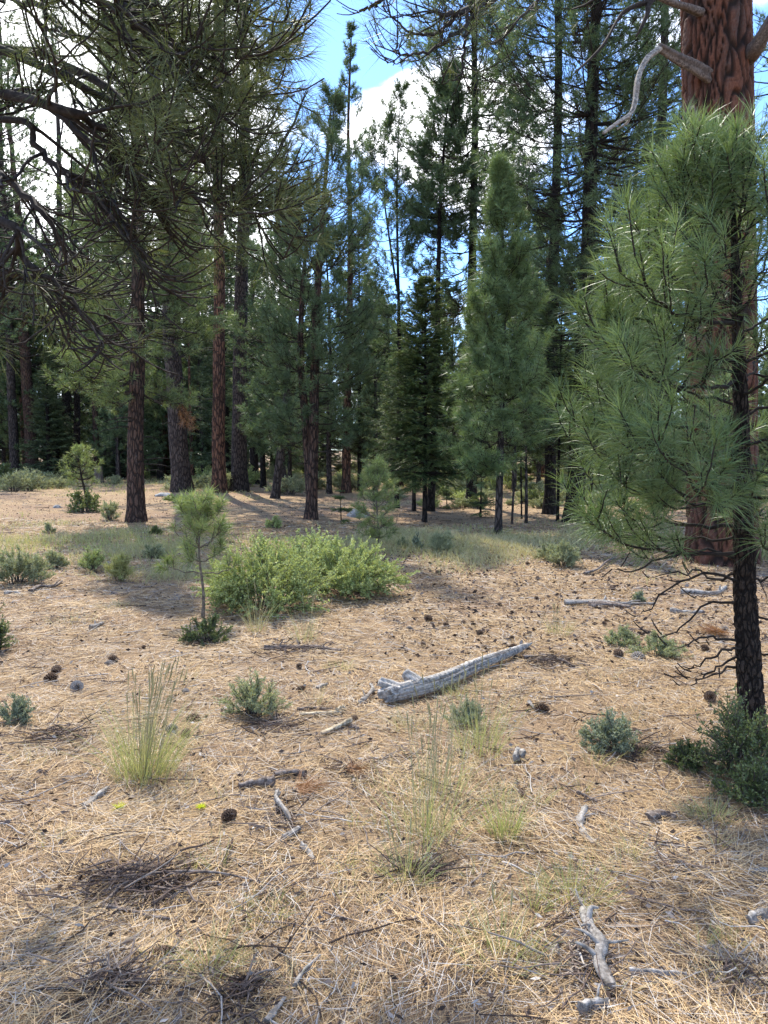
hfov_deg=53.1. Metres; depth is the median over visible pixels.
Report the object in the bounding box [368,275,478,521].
fir tree
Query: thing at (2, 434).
pine tree
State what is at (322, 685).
dead branch
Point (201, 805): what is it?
lichen tuft
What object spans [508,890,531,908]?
grass clump
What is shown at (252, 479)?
shrub
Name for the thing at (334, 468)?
fir tree
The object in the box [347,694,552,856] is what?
grass clump
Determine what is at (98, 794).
dead branch
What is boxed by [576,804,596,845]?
dead branch
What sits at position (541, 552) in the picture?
shrub
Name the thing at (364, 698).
dead branch
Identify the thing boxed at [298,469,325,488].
shrub
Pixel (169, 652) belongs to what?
grass clump
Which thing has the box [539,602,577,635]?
grass clump
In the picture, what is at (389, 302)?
pine tree
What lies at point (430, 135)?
pine tree
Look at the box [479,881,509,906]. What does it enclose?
grass clump
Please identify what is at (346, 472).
pine tree
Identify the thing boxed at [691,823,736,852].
grass clump
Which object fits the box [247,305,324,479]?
pine tree
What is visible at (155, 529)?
shrub
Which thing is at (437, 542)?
shrub
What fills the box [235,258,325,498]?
pine tree
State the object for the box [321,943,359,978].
grass clump
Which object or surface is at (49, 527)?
shrub
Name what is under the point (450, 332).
pine tree
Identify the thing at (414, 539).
shrub
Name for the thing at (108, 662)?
pine cone
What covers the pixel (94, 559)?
shrub
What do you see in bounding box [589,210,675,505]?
pine tree
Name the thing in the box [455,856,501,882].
grass clump
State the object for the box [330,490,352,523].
fir tree
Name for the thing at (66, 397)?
pine tree
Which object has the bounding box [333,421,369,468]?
pine tree
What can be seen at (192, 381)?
pine tree
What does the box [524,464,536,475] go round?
shrub
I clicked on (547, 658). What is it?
litter heap
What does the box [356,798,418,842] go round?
grass clump
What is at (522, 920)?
grass clump
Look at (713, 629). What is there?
needle spray
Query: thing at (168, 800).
grass clump
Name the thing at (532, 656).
dead branch
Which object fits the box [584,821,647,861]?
grass clump
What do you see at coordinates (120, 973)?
litter heap
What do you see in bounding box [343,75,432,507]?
pine tree
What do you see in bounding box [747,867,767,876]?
dead branch
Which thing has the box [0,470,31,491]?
shrub
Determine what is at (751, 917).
dead branch
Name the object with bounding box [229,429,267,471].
fir tree
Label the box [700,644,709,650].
pine cone
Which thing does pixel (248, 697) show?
shrub
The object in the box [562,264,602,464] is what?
pine tree
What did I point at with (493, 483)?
shrub
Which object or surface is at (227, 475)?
shrub
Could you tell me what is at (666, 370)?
pine tree
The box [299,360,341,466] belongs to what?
pine tree
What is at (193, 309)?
pine tree
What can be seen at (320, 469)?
shrub
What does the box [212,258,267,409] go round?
pine tree
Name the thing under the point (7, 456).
fir tree
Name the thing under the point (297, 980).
dead branch
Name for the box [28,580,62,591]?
dead branch
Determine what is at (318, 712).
dead branch
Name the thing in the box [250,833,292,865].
grass clump
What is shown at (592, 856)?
grass clump
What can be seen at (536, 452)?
pine tree
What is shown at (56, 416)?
fir tree
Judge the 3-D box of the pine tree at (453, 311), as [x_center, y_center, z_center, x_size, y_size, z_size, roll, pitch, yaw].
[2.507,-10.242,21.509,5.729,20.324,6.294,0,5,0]
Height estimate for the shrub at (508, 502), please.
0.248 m
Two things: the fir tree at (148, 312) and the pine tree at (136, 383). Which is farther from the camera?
the fir tree at (148, 312)
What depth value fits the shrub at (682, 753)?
3.92 m
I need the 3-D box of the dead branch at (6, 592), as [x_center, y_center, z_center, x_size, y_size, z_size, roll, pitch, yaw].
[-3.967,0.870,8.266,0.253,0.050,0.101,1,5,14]
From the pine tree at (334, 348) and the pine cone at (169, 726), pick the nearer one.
the pine cone at (169, 726)
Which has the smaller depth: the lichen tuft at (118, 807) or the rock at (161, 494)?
the lichen tuft at (118, 807)
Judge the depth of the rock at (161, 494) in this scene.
25.73 m
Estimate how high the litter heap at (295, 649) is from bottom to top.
0.161 m
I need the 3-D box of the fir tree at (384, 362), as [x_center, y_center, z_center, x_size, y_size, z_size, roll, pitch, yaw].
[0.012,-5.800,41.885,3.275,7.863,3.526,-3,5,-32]
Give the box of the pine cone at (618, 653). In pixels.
[613,648,623,657]
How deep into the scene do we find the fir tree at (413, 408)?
20.84 m
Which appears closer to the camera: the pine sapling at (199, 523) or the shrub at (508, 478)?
the pine sapling at (199, 523)
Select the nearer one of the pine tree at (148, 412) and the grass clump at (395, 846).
the grass clump at (395, 846)
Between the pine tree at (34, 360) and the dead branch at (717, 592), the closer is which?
the dead branch at (717, 592)
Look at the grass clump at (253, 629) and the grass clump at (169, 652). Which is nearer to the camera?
the grass clump at (169, 652)
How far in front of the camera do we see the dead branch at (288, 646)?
6.29 m
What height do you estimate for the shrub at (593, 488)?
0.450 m
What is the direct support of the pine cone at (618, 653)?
on the ground at (256, 491)
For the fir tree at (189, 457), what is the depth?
43.42 m
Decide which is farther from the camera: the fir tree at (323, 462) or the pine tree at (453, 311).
the fir tree at (323, 462)
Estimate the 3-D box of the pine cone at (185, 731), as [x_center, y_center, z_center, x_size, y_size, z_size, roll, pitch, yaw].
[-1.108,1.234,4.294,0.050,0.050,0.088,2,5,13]
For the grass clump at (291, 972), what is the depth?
2.29 m
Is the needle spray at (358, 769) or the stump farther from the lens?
the stump
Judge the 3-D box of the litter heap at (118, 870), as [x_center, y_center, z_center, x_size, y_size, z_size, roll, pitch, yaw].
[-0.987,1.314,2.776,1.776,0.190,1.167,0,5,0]
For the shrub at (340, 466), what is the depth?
51.64 m
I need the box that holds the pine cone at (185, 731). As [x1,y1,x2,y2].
[181,728,190,736]
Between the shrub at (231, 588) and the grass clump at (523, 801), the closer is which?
the grass clump at (523, 801)
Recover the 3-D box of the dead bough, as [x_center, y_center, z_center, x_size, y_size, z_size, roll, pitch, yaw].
[-4.680,-2.214,17.363,0.876,1.031,0.942,4,6,39]
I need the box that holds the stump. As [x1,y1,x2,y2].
[94,466,103,482]
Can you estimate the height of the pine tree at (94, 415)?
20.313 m
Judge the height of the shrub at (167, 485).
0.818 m
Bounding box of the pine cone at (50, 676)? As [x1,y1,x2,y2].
[43,672,58,682]
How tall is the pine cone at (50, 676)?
0.082 m
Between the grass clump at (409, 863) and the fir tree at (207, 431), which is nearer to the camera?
the grass clump at (409, 863)
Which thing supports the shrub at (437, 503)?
on the ground at (256, 491)
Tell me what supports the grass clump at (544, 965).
on the ground at (256, 491)
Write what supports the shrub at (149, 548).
on the ground at (256, 491)
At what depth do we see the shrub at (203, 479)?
31.37 m
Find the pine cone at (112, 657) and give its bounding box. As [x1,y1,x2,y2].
[108,655,117,661]
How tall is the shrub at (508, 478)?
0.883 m
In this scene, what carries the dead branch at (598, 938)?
on the ground at (256, 491)
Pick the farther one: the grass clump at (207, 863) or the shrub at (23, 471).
the shrub at (23, 471)
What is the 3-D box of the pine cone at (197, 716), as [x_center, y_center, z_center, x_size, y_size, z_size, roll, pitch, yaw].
[-1.125,1.222,4.550,0.095,0.070,0.070,9,4,-29]
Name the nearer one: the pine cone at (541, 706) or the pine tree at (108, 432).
the pine cone at (541, 706)
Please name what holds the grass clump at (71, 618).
on the ground at (256, 491)
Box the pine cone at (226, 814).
[221,808,236,822]
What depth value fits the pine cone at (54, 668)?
5.58 m
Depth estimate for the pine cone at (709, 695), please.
4.90 m
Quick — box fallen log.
[377,642,531,702]
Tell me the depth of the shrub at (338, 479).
30.98 m
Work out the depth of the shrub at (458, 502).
21.81 m
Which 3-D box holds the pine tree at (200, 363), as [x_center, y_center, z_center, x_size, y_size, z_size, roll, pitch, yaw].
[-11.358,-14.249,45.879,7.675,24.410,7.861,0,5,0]
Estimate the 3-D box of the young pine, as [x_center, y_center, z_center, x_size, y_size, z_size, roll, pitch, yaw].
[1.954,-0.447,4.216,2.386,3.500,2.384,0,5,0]
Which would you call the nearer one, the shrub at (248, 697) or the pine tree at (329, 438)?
the shrub at (248, 697)
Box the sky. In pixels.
[0,0,767,450]
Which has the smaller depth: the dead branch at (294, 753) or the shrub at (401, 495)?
the dead branch at (294, 753)
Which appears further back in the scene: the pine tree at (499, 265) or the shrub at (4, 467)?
the shrub at (4, 467)
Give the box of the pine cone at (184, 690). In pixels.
[182,688,189,693]
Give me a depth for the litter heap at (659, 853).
2.96 m
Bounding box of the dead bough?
[147,391,199,430]
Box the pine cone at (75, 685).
[69,680,83,692]
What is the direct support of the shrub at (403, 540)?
on the ground at (256, 491)
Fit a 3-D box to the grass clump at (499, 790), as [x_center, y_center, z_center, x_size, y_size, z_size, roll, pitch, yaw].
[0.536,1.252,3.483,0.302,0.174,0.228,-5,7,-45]
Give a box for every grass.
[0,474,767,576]
[0,476,767,586]
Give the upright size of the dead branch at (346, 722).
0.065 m
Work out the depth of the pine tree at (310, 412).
17.11 m
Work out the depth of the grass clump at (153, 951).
2.35 m
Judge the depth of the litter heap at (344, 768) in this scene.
3.79 m
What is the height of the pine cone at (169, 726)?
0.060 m
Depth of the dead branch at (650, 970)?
2.34 m
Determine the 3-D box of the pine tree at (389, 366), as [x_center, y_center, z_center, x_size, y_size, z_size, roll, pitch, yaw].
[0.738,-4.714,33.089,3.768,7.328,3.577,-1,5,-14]
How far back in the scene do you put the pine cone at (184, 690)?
5.05 m
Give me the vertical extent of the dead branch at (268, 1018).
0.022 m
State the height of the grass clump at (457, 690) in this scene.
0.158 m
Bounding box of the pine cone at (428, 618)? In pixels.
[424,614,432,621]
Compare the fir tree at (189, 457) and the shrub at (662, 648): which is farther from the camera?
the fir tree at (189, 457)
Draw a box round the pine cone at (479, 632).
[477,630,482,635]
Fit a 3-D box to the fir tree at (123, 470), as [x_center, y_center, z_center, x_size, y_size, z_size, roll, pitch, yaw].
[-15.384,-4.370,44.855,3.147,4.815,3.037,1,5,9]
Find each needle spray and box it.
[291,766,335,797]
[340,755,378,782]
[692,618,729,634]
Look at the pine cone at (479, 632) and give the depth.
6.81 m
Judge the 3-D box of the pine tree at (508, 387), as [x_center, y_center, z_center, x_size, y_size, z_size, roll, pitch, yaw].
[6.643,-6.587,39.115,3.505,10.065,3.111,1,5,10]
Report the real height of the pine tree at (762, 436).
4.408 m
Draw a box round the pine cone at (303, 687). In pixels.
[296,685,305,690]
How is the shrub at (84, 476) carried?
on the ground at (256, 491)
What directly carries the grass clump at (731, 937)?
on the ground at (256, 491)
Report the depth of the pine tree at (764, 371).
64.87 m
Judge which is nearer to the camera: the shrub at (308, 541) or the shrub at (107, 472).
the shrub at (308, 541)
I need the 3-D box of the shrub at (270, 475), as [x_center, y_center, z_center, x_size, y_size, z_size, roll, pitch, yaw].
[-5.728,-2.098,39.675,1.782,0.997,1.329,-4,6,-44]
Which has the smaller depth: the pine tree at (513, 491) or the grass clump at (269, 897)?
the grass clump at (269, 897)
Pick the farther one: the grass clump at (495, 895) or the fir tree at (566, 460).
the fir tree at (566, 460)
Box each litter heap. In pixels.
[0,697,140,776]
[0,807,342,990]
[11,916,222,1023]
[144,703,365,763]
[160,758,416,905]
[174,932,314,1023]
[192,632,390,678]
[312,739,428,789]
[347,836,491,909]
[440,878,679,1023]
[467,641,614,684]
[519,799,767,936]
[532,720,712,793]
[638,905,767,1023]
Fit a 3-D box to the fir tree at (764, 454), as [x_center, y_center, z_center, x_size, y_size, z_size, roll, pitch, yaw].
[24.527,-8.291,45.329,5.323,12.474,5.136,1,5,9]
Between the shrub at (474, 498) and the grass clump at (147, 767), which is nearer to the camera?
the grass clump at (147, 767)
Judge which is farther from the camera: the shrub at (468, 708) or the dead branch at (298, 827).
the shrub at (468, 708)
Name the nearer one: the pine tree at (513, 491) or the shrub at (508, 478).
the pine tree at (513, 491)
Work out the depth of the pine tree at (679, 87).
33.28 m
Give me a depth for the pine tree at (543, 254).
77.64 m
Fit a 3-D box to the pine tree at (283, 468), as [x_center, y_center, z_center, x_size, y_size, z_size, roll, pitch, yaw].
[-5.048,-10.313,38.873,5.175,17.427,6.208,4,6,43]
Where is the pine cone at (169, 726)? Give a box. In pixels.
[166,724,177,732]
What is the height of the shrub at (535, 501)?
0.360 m
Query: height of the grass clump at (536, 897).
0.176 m
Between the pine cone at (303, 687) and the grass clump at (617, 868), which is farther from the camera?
the pine cone at (303, 687)
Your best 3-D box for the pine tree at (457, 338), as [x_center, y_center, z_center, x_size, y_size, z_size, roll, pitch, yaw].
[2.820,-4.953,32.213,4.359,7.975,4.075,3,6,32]
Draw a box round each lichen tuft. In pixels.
[112,800,127,810]
[196,803,206,808]
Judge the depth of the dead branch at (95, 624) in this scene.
6.86 m
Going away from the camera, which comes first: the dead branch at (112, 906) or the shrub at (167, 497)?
the dead branch at (112, 906)
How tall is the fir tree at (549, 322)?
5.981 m
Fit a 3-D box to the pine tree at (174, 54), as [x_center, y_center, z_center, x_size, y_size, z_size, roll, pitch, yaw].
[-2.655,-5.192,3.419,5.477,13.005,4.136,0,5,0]
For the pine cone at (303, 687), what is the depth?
5.15 m
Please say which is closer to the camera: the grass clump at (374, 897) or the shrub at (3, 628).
the grass clump at (374, 897)
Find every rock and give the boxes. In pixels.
[155,492,169,496]
[346,509,369,517]
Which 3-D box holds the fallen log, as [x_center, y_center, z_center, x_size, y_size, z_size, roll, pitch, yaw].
[0.611,1.100,5.536,0.176,0.178,1.876,4,6,43]
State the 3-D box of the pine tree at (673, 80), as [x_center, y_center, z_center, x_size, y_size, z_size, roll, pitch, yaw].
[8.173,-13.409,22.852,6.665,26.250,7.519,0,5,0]
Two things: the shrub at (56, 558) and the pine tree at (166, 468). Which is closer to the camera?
the shrub at (56, 558)
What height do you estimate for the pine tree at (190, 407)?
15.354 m
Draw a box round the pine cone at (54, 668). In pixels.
[51,665,61,672]
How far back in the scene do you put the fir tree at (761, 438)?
51.78 m
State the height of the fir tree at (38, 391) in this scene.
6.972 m
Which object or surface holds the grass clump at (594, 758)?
on the ground at (256, 491)
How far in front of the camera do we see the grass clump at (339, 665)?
5.79 m
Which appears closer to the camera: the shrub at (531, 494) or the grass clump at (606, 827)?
the grass clump at (606, 827)
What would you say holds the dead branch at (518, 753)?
on the ground at (256, 491)
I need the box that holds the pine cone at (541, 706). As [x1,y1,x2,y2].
[534,703,549,712]
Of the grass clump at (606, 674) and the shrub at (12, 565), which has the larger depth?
the shrub at (12, 565)
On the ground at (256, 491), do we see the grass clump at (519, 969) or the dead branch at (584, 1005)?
the grass clump at (519, 969)
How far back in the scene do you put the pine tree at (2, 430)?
47.16 m
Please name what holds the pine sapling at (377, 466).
on the ground at (256, 491)
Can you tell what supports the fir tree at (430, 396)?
on the ground at (256, 491)
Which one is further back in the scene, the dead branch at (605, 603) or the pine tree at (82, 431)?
the pine tree at (82, 431)
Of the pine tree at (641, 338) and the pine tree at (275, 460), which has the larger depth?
the pine tree at (275, 460)
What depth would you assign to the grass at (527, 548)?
12.11 m
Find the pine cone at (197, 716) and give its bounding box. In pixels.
[186,713,200,721]
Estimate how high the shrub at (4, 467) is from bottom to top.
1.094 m
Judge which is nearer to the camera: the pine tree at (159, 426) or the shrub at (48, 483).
the shrub at (48, 483)
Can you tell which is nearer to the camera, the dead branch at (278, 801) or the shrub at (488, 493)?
the dead branch at (278, 801)
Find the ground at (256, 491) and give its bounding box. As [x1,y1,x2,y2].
[0,451,767,1023]
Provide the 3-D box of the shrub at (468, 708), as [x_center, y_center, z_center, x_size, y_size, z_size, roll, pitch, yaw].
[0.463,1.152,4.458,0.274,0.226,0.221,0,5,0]
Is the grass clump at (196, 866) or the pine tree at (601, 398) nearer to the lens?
the grass clump at (196, 866)
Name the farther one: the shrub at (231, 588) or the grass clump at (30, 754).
the shrub at (231, 588)
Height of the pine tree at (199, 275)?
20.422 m
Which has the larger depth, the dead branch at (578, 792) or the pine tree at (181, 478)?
the pine tree at (181, 478)
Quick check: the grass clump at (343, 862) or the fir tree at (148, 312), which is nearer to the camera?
the grass clump at (343, 862)
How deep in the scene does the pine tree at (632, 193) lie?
32.95 m
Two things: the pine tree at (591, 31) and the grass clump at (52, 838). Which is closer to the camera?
the grass clump at (52, 838)
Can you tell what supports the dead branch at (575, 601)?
on the ground at (256, 491)
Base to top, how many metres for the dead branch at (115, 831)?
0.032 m
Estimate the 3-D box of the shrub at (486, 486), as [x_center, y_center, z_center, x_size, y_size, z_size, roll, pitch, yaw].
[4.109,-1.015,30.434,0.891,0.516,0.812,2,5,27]
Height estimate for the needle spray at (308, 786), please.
0.174 m
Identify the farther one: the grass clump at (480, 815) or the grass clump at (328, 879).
the grass clump at (480, 815)
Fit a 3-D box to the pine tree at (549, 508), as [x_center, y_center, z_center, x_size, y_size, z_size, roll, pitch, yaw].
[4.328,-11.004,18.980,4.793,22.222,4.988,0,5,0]
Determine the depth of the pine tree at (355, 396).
43.53 m
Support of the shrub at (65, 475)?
on the ground at (256, 491)
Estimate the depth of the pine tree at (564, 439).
42.33 m
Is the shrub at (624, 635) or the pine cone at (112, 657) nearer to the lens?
the pine cone at (112, 657)
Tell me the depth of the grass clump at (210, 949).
2.34 m
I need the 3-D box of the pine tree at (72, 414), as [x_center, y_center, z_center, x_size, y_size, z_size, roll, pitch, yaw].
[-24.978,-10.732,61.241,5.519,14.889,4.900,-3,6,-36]
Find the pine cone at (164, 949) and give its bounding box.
[148,944,177,959]
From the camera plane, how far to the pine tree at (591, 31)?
16.05 m
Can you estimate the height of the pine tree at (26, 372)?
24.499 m
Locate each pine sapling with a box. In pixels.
[57,442,102,493]
[147,482,248,618]
[348,454,401,543]
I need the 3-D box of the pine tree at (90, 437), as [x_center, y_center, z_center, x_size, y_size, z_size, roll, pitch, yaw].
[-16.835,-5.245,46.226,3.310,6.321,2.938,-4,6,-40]
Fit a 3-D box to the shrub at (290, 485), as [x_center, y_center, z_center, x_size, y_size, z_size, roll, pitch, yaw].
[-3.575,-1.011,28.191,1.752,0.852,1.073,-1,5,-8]
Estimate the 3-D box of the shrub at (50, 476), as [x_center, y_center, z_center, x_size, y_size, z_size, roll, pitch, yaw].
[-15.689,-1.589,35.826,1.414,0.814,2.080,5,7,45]
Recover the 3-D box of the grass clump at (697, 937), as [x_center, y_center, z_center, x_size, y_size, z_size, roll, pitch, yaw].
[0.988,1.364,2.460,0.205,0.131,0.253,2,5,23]
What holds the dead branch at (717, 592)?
on the ground at (256, 491)
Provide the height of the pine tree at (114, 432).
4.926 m
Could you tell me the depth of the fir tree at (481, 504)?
19.12 m
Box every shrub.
[0,461,14,481]
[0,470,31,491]
[0,544,56,584]
[0,602,18,650]
[0,692,36,726]
[4,471,45,490]
[17,466,40,477]
[34,470,60,480]
[39,477,54,488]
[41,522,55,532]
[42,547,70,569]
[50,475,68,488]
[59,471,72,478]
[65,487,102,512]
[72,467,93,478]
[77,543,110,570]
[93,464,113,476]
[98,500,122,519]
[101,550,142,580]
[105,475,122,484]
[140,543,166,558]
[144,468,150,478]
[147,525,163,533]
[160,474,195,490]
[162,492,189,502]
[178,610,232,645]
[187,529,346,619]
[192,464,211,479]
[193,477,201,488]
[194,474,209,488]
[202,470,232,488]
[213,667,292,718]
[248,464,259,485]
[259,464,287,479]
[259,525,355,581]
[264,473,304,494]
[264,515,282,527]
[292,467,302,476]
[292,471,302,478]
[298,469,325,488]
[305,530,419,599]
[318,465,325,474]
[332,472,353,488]
[334,470,370,489]
[336,462,356,471]
[393,489,409,499]
[394,536,409,546]
[411,531,424,547]
[416,498,442,507]
[425,527,454,553]
[435,485,464,499]
[442,694,486,728]
[443,496,473,507]
[445,476,465,489]
[451,489,479,499]
[468,495,488,509]
[477,487,495,499]
[478,474,495,482]
[483,480,495,491]
[484,476,506,490]
[503,469,535,485]
[503,498,517,504]
[514,489,535,503]
[515,480,539,490]
[516,481,543,490]
[520,488,543,499]
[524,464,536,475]
[528,497,542,507]
[533,484,543,494]
[533,540,559,559]
[544,537,583,566]
[556,488,565,504]
[576,706,641,759]
[585,484,601,494]
[603,623,642,648]
[625,629,693,658]
[632,589,646,601]
[655,490,685,506]
[661,738,715,774]
[689,683,767,776]
[705,749,767,810]
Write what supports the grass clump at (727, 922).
on the ground at (256, 491)
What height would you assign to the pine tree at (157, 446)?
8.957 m
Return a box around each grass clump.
[3,738,53,766]
[6,657,222,794]
[23,824,75,850]
[42,610,98,626]
[95,599,139,608]
[135,936,168,965]
[139,784,191,812]
[147,642,192,671]
[155,913,267,986]
[159,754,204,796]
[174,843,218,877]
[191,846,245,879]
[199,783,233,803]
[201,816,246,866]
[221,875,302,930]
[222,577,285,633]
[230,853,268,874]
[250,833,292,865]
[260,948,317,994]
[278,592,324,642]
[292,675,343,707]
[300,852,348,893]
[317,847,361,875]
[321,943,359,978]
[324,659,356,671]
[333,871,369,901]
[336,853,374,883]
[344,801,378,835]
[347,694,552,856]
[353,816,455,894]
[354,875,401,907]
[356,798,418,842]
[367,827,419,858]
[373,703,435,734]
[381,670,549,805]
[390,938,425,967]
[429,651,541,761]
[431,880,571,979]
[437,676,488,699]
[452,775,544,848]
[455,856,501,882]
[467,801,493,825]
[473,772,517,806]
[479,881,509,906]
[496,951,535,983]
[504,911,540,931]
[505,774,563,807]
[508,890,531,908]
[511,866,565,914]
[511,939,572,984]
[520,847,632,910]
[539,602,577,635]
[551,768,602,794]
[558,830,621,872]
[559,734,623,771]
[569,648,632,681]
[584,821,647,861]
[596,704,645,721]
[599,817,617,836]
[599,844,643,886]
[601,978,654,995]
[607,812,657,862]
[661,790,713,818]
[666,913,722,959]
[670,794,758,827]
[678,766,732,800]
[679,951,733,984]
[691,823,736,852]
[698,940,755,981]
[704,920,765,958]
[714,910,752,931]
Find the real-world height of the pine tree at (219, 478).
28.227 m
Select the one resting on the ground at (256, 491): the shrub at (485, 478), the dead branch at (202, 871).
the shrub at (485, 478)
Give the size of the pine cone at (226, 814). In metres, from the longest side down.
0.106 x 0.060 x 0.059 m
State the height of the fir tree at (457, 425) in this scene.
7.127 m
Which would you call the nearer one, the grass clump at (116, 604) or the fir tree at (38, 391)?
the grass clump at (116, 604)
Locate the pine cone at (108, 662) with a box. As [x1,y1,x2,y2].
[104,660,113,664]
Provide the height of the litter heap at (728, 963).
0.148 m
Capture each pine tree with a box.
[0,0,130,474]
[0,0,376,383]
[0,4,97,470]
[0,27,72,338]
[0,41,109,472]
[0,191,50,455]
[0,211,62,452]
[0,241,77,459]
[0,309,70,467]
[0,309,92,452]
[0,325,20,463]
[0,355,19,461]
[3,240,106,465]
[15,318,57,441]
[31,161,130,467]
[32,121,131,465]
[38,58,155,476]
[41,0,236,522]
[53,337,90,454]
[61,302,127,463]
[70,169,131,430]
[74,379,126,476]
[83,0,236,492]
[86,302,127,477]
[90,77,235,478]
[96,389,127,476]
[96,405,123,474]
[97,321,192,475]
[116,316,165,469]
[120,207,233,399]
[126,294,167,477]
[126,334,187,479]
[145,0,303,492]
[145,99,236,474]
[149,199,233,406]
[152,319,231,472]
[157,195,231,477]
[163,360,211,476]
[181,306,212,441]
[193,0,318,491]
[204,192,276,468]
[208,77,389,519]
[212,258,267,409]
[225,129,335,477]
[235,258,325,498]
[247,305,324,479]
[249,182,306,465]
[253,176,334,344]
[258,433,302,468]
[266,356,301,468]
[269,211,389,493]
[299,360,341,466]
[319,271,373,433]
[319,281,421,491]
[326,18,378,492]
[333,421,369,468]
[336,0,767,566]
[336,335,373,467]
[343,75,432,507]
[363,293,410,465]
[363,323,445,486]
[374,0,574,507]
[399,56,491,511]
[407,302,490,468]
[432,151,571,534]
[432,280,461,430]
[450,326,508,461]
[451,0,765,522]
[468,0,645,514]
[476,289,557,491]
[479,304,573,482]
[490,314,542,466]
[492,354,541,523]
[493,324,554,522]
[494,386,546,518]
[515,190,599,477]
[518,191,577,331]
[550,0,767,492]
[556,273,650,479]
[556,362,569,466]
[559,39,684,481]
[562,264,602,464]
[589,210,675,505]
[599,287,685,478]
[613,207,684,469]
[627,78,767,469]
[676,6,767,382]
[758,307,767,431]
[758,343,767,414]
[758,357,766,412]
[758,389,767,426]
[758,404,767,466]
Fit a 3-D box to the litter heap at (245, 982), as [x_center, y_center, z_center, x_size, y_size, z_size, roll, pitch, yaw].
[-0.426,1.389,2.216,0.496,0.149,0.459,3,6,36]
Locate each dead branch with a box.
[4,590,22,594]
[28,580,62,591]
[79,786,109,810]
[88,620,104,628]
[100,870,279,905]
[102,902,172,919]
[104,818,166,839]
[111,590,129,596]
[111,854,197,880]
[151,869,177,906]
[238,774,275,788]
[262,996,286,1022]
[264,638,340,651]
[274,769,306,777]
[274,788,291,820]
[278,749,310,753]
[281,825,300,839]
[293,954,320,986]
[297,706,332,710]
[299,841,315,860]
[300,711,341,716]
[316,683,327,688]
[321,717,352,734]
[334,705,345,712]
[348,723,359,729]
[356,683,376,704]
[512,747,525,761]
[522,654,574,666]
[527,700,544,711]
[564,595,655,605]
[573,888,628,989]
[575,982,608,1014]
[576,790,597,802]
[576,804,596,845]
[583,556,615,574]
[588,600,630,608]
[628,967,686,976]
[645,809,679,822]
[670,607,703,613]
[680,585,727,595]
[745,906,767,924]
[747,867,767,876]
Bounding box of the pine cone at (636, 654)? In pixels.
[630,651,645,659]
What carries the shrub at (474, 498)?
on the ground at (256, 491)
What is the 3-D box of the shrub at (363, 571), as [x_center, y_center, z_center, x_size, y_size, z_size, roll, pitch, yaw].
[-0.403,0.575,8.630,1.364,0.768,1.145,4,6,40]
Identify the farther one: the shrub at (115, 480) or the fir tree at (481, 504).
the shrub at (115, 480)
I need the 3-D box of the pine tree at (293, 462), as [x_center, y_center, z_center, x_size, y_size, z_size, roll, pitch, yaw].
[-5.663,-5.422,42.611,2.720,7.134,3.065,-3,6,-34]
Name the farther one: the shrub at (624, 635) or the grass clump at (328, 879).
the shrub at (624, 635)
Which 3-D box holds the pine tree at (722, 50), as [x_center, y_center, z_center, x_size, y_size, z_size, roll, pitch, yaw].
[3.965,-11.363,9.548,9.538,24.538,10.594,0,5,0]
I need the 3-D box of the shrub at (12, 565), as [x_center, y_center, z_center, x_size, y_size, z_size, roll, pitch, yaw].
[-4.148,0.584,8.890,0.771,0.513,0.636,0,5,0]
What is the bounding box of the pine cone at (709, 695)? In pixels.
[703,690,716,701]
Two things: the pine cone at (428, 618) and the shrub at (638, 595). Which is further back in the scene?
the shrub at (638, 595)
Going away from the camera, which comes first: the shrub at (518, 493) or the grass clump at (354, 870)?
the grass clump at (354, 870)
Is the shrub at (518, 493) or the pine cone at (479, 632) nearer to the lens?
the pine cone at (479, 632)
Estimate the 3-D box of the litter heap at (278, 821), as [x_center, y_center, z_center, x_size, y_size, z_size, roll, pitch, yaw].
[-0.467,1.302,3.312,1.005,0.167,1.057,-3,5,-31]
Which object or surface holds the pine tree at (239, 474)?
on the ground at (256, 491)
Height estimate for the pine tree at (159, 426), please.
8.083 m
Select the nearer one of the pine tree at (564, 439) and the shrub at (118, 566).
the shrub at (118, 566)
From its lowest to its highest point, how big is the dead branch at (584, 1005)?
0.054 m
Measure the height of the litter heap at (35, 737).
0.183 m
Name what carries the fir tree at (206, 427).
on the ground at (256, 491)
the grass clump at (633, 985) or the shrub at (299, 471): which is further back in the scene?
the shrub at (299, 471)
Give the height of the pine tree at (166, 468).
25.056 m
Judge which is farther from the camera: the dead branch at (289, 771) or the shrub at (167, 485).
the shrub at (167, 485)
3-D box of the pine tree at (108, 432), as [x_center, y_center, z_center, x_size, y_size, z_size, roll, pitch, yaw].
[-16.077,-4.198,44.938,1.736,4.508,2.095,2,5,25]
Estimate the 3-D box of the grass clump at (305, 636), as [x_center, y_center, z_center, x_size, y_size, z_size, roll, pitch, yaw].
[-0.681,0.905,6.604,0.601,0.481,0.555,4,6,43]
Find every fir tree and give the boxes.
[0,429,21,462]
[15,351,77,478]
[19,362,76,474]
[33,381,83,476]
[57,181,91,457]
[79,312,126,472]
[80,198,161,449]
[99,402,126,477]
[123,419,156,475]
[162,415,199,477]
[185,233,269,472]
[204,381,211,467]
[210,271,297,483]
[212,245,234,341]
[225,301,296,487]
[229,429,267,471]
[292,382,341,474]
[318,375,351,470]
[319,232,400,490]
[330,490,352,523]
[350,339,395,472]
[361,321,460,510]
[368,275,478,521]
[407,349,451,467]
[438,489,456,508]
[439,346,494,469]
[464,473,494,517]
[513,260,606,520]
[523,338,570,467]
[541,303,636,504]
[758,382,767,462]
[758,417,767,468]
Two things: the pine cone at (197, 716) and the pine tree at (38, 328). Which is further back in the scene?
the pine tree at (38, 328)

